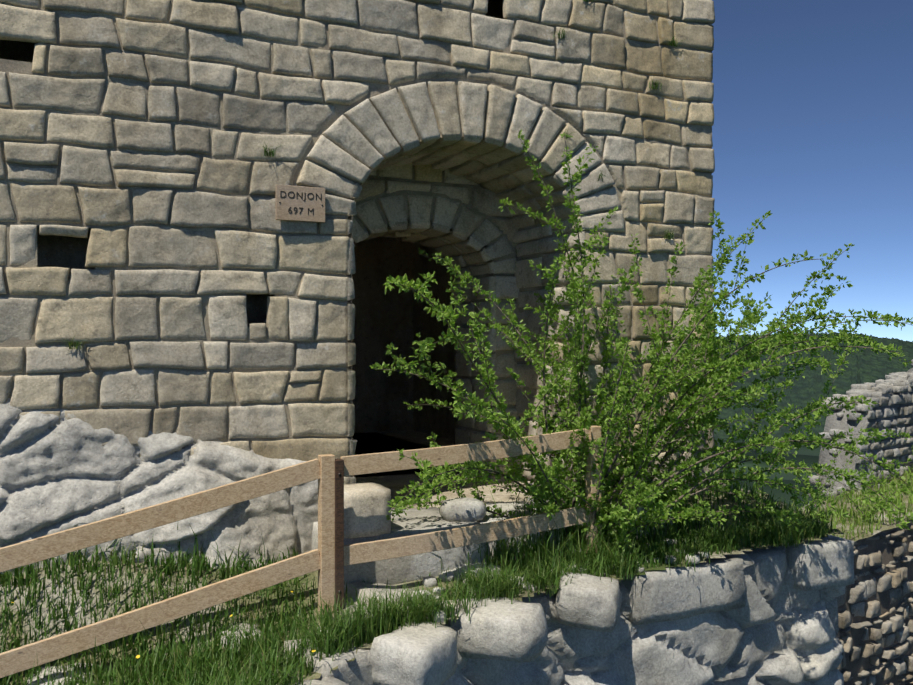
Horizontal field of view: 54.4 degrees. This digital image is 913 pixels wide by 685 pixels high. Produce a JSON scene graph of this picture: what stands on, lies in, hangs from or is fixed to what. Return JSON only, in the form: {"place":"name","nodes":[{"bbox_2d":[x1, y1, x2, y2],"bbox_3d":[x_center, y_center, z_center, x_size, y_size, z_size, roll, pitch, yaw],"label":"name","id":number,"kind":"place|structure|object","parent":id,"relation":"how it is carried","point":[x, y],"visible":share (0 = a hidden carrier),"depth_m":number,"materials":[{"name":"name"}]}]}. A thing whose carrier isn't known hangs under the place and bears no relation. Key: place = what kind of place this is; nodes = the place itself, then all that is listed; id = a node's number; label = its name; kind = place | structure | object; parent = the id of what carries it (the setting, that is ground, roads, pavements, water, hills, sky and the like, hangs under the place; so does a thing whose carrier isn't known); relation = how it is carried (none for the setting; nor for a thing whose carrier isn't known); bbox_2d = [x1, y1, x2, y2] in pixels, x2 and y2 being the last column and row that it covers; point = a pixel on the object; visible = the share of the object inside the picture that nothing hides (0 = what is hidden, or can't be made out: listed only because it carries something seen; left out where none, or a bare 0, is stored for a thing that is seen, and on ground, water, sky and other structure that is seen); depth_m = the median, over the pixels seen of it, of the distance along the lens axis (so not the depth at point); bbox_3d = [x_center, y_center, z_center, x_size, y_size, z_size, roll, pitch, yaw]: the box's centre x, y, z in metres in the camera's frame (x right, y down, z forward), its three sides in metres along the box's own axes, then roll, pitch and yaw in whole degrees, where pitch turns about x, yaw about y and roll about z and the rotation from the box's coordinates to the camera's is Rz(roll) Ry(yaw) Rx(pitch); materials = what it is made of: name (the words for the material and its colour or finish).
{"place":"outdoors","nodes":[
{"label":"outdoors","id":0,"kind":"place"},
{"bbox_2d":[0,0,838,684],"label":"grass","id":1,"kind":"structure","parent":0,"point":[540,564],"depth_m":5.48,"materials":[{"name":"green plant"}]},
{"bbox_2d":[0,484,843,684],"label":"terrace","id":2,"kind":"structure","parent":0,"point":[94,591],"depth_m":5.53,"materials":[{"name":"soil"}]},
{"bbox_2d":[0,398,317,575],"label":"rock outcrop","id":3,"kind":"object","parent":2,"relation":"on","point":[65,474],"visible":0.25,"depth_m":5.86,"materials":[{"name":"grey stone"}]},
{"bbox_2d":[0,0,580,508],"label":"tower","id":4,"kind":"structure","parent":2,"relation":"on","point":[386,420],"depth_m":12.92,"materials":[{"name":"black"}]},
{"bbox_2d":[347,219,356,483],"bbox_3d":[-1.004,0.384,7.110,0.084,2.616,1.130,0,0,-25],"label":"door jamb","id":5,"kind":"object","parent":4,"relation":"attached to","point":[351,361],"visible":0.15,"depth_m":6.59,"materials":[{"name":"stone"}]},
{"bbox_2d":[348,217,351,438],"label":"mortar joints","id":6,"kind":"object","parent":5,"relation":"attached to","point":[350,301],"visible":0.02,"depth_m":6.63,"materials":[{"name":"grey concrete"}]},
{"bbox_2d":[0,0,711,491],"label":"mortar joints","id":7,"kind":"object","parent":4,"relation":"attached to","point":[10,66],"visible":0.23,"depth_m":6.28,"materials":[{"name":"grey concrete"}]},
{"bbox_2d":[0,0,714,499],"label":"tower stones","id":8,"kind":"object","parent":4,"relation":"attached to","point":[362,134],"visible":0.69,"depth_m":6.36,"materials":[{"name":"stone"}]},
{"bbox_2d":[275,184,324,222],"bbox_3d":[-1.122,-0.998,6.389,0.360,0.250,0.025,0,0,-25],"label":"sign board","id":9,"kind":"object","parent":8,"relation":"attached to","point":[283,207],"visible":0.92,"depth_m":6.37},
{"bbox_2d":[280,191,321,200],"bbox_3d":[-1.115,-1.049,6.375,0.301,0.063,0.003,0,0,-25],"label":"sign lettering","id":10,"kind":"object","parent":9,"relation":"attached to","point":[300,196],"visible":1,"depth_m":6.38},
{"bbox_2d":[288,207,313,214],"bbox_3d":[-1.116,-0.946,6.375,0.187,0.048,0.003,0,0,-25],"label":"sign text","id":11,"kind":"object","parent":9,"relation":"attached to","point":[301,210],"visible":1,"depth_m":6.37,"materials":[{"name":"grey"}]},
{"bbox_2d":[354,221,495,278],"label":"arch soffit","id":12,"kind":"structure","parent":4,"relation":"attached to","point":[404,231],"depth_m":8.39,"materials":[{"name":"grey stone"}]},
{"bbox_2d":[355,225,492,279],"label":"mortar joints","id":13,"kind":"object","parent":12,"relation":"attached to","point":[470,265],"visible":0.17,"depth_m":8.61,"materials":[{"name":"grey concrete"}]},
{"bbox_2d":[353,165,516,476],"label":"mortar joints","id":14,"kind":"object","parent":4,"relation":"attached to","point":[404,193],"visible":0.1,"depth_m":8.15,"materials":[{"name":"grey concrete"}]},
{"bbox_2d":[352,163,519,481],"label":"tower stones","id":15,"kind":"object","parent":4,"relation":"attached to","point":[487,203],"visible":0.19,"depth_m":8.18,"materials":[{"name":"grey stone"}]},
{"bbox_2d":[348,132,584,242],"bbox_3d":[-0.101,-1.295,7.523,2.070,0.715,1.130,0,0,-25],"label":"arch vault","id":16,"kind":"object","parent":4,"relation":"attached to","point":[404,155],"depth_m":7.62,"materials":[{"name":"grey stone"}]},
{"bbox_2d":[348,137,577,242],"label":"mortar joints","id":17,"kind":"object","parent":16,"relation":"attached to","point":[523,199],"visible":0.19,"depth_m":7.80,"materials":[{"name":"grey concrete"}]},
{"bbox_2d":[452,275,495,482],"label":"passage wall","id":18,"kind":"structure","parent":4,"relation":"attached to","point":[461,368],"depth_m":8.66,"materials":[{"name":"stone"}]},
{"bbox_2d":[456,274,492,475],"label":"mortar joints","id":19,"kind":"object","parent":18,"relation":"attached to","point":[471,377],"visible":0.06,"depth_m":8.71,"materials":[{"name":"grey concrete"}]},
{"bbox_2d":[514,231,584,487],"bbox_3d":[0.802,0.377,7.936,0.085,2.630,1.130,0,0,-25],"label":"door jamb","id":20,"kind":"object","parent":4,"relation":"attached to","point":[525,275],"visible":0.23,"depth_m":8.07,"materials":[{"name":"stone"}]},
{"bbox_2d":[517,232,579,492],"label":"mortar joints","id":21,"kind":"object","parent":20,"relation":"attached to","point":[534,391],"visible":0.06,"depth_m":8.11,"materials":[{"name":"grey concrete"}]},
{"bbox_2d":[27,561,621,684],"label":"boulders","id":22,"kind":"object","parent":2,"relation":"on","point":[501,628],"visible":0.46,"depth_m":5.32,"materials":[{"name":"stone"}]},
{"bbox_2d":[318,426,600,613],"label":"fence posts","id":23,"kind":"object","parent":2,"relation":"on","point":[326,529],"visible":0.44,"depth_m":5.59,"materials":[{"name":"brown wood"}]},
{"bbox_2d":[0,429,589,677],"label":"fence rails","id":24,"kind":"object","parent":23,"relation":"attached to","point":[50,649],"visible":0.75,"depth_m":5.38,"materials":[{"name":"brown wood"}]},
{"bbox_2d":[335,459,343,610],"bbox_3d":[-0.754,1.227,5.637,0.083,0.970,0.090,0,0,1],"label":"fence post","id":25,"kind":"object","parent":23,"relation":"attached to","point":[339,529],"visible":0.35,"depth_m":5.60,"materials":[{"name":"brown wood"}]},
{"bbox_2d":[312,493,672,584],"bbox_3d":[0.310,1.490,6.801,2.802,0.449,0.872,0,0,-25],"label":"doorstep slab","id":26,"kind":"structure","parent":2,"relation":"on","point":[399,570],"depth_m":6.18,"materials":[{"name":"grey stone"}]},
{"bbox_2d":[344,482,390,538],"bbox_3d":[-0.668,1.142,6.070,0.345,0.322,0.350,0,0,-27],"label":"doorstep block","id":27,"kind":"structure","parent":26,"relation":"on","point":[366,509],"depth_m":5.92,"materials":[{"name":"beige stone"}]},
{"bbox_2d":[439,498,485,521],"bbox_3d":[0.046,1.224,6.473,0.343,0.176,0.249,0,0,1],"label":"stone","id":28,"kind":"object","parent":26,"relation":"on","point":[461,509],"visible":0.98,"depth_m":6.38,"materials":[{"name":"grey stone"}]},
{"bbox_2d":[314,539,708,630],"bbox_3d":[0.436,1.592,6.217,3.274,0.310,1.108,0,0,-32],"label":"ground rubble","id":29,"kind":"object","parent":2,"relation":"on","point":[427,579],"visible":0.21,"depth_m":5.99,"materials":[{"name":"stone"}]},
{"bbox_2d":[370,129,912,551],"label":"bush","id":30,"kind":"object","parent":2,"relation":"on","point":[728,365],"depth_m":6.56,"materials":[{"name":"green plant"}]},
{"bbox_2d":[712,438,820,509],"bbox_3d":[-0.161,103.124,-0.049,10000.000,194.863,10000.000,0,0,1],"label":"ground","id":31,"kind":"structure","parent":0,"point":[809,456],"depth_m":43.41,"materials":[{"name":"green plant"}]},
{"bbox_2d":[442,537,845,684],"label":"terrace wall face","id":32,"kind":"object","parent":31,"relation":"on","point":[778,629],"visible":0.42,"depth_m":6.47},
{"bbox_2d":[284,535,853,684],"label":"terrace wall coping","id":33,"kind":"object","parent":32,"relation":"on","point":[713,585],"visible":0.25,"depth_m":6.37,"materials":[{"name":"stone"}]},
{"bbox_2d":[838,520,912,684],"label":"wall","id":34,"kind":"structure","parent":31,"relation":"on","point":[860,664],"depth_m":12.31,"materials":[{"name":"grey stone"}]},
{"bbox_2d":[798,472,912,541],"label":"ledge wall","id":35,"kind":"structure","parent":34,"relation":"on","point":[885,526],"depth_m":13.00,"materials":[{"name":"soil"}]},
{"bbox_2d":[728,442,912,539],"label":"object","id":36,"kind":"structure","parent":35,"relation":"on","point":[868,514],"depth_m":12.95,"materials":[{"name":"green plant"}]},
{"bbox_2d":[815,368,912,500],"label":"wall","id":37,"kind":"structure","parent":35,"relation":"on","point":[834,421],"depth_m":15.32,"materials":[{"name":"grey stone"}]},
{"bbox_2d":[805,360,912,505],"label":"wall top stones","id":38,"kind":"object","parent":37,"relation":"on","point":[869,390],"depth_m":15.67,"materials":[{"name":"grey stone"}]},
{"bbox_2d":[854,376,912,490],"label":"stone wall","id":39,"kind":"structure","parent":37,"relation":"attached to","point":[890,412],"depth_m":15.66,"materials":[{"name":"grey stone"}]},
{"bbox_2d":[837,525,912,684],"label":"wall stones","id":40,"kind":"object","parent":34,"relation":"attached to","point":[866,589],"depth_m":12.22,"materials":[{"name":"beige stone"}]},
{"bbox_2d":[712,0,912,341],"label":"sky","id":41,"kind":"structure","parent":0,"point":[812,102],"materials":[{"name":"blue"}]},
{"bbox_2d":[713,332,912,439],"bbox_3d":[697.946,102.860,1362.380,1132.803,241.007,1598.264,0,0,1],"label":"hills","id":42,"kind":"structure","parent":0,"point":[866,365],"depth_m":1069.05,"materials":[{"name":"green plant"}]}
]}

